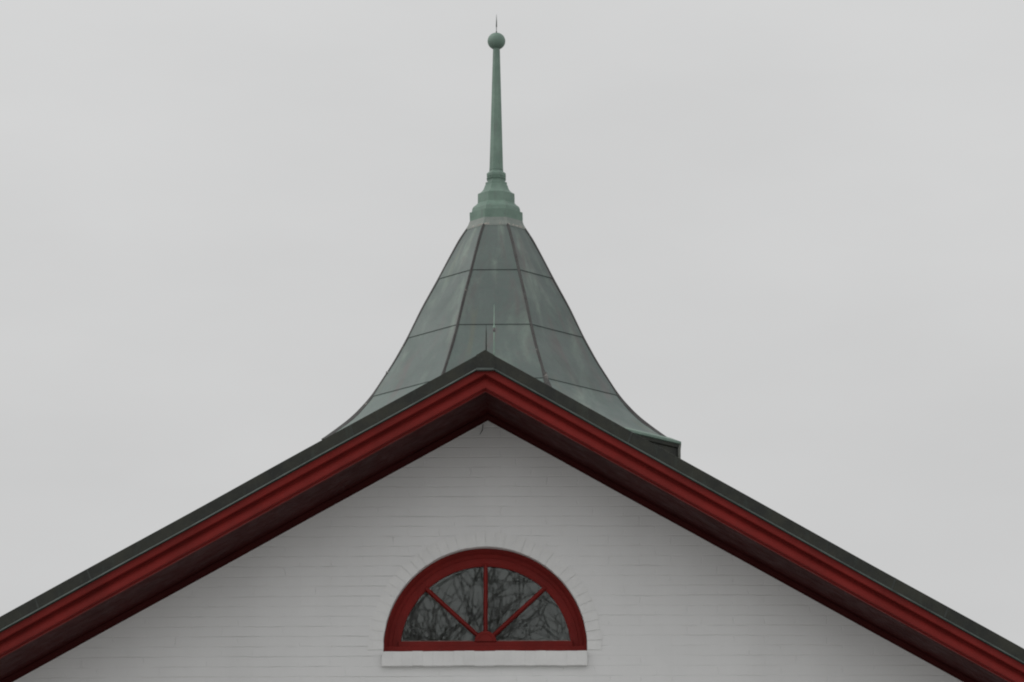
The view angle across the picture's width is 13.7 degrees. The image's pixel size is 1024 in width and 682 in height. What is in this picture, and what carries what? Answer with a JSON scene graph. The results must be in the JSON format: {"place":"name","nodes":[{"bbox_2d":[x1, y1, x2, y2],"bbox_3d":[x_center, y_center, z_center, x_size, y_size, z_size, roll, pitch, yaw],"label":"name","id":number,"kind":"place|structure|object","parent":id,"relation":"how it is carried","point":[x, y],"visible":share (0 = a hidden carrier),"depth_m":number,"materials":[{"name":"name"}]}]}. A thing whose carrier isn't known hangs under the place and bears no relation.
{"place":"outdoors","nodes":[
{"label":"outdoors","id":0,"kind":"place"},
{"bbox_2d":[0,0,1023,647],"label":"sky","id":1,"kind":"structure","parent":0,"point":[787,235],"materials":[{"name":"grey"}]},
{"label":"ground","id":2,"kind":"structure","parent":0,"visible":0},
{"bbox_2d":[0,350,1023,681],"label":"gabled building","id":3,"kind":"structure","parent":2,"relation":"on","point":[336,556],"depth_m":30.50,"materials":[{"name":"white paint"}]},
{"bbox_2d":[384,549,586,650],"bbox_3d":[-0.190,1.884,30.698,1.459,0.769,0.136,0,-15,1],"label":"window","id":4,"kind":"structure","parent":3,"relation":"in","point":[447,566],"depth_m":30.67,"materials":[{"name":"red paint"}]},
{"bbox_2d":[493,314,494,355],"bbox_3d":[-0.136,0.184,32.413,0.060,0.962,0.057,0,-15,1],"label":"lightning rod","id":5,"kind":"object","parent":3,"relation":"on","point":[494,337],"visible":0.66,"depth_m":32.47,"materials":[{"name":"metal"}]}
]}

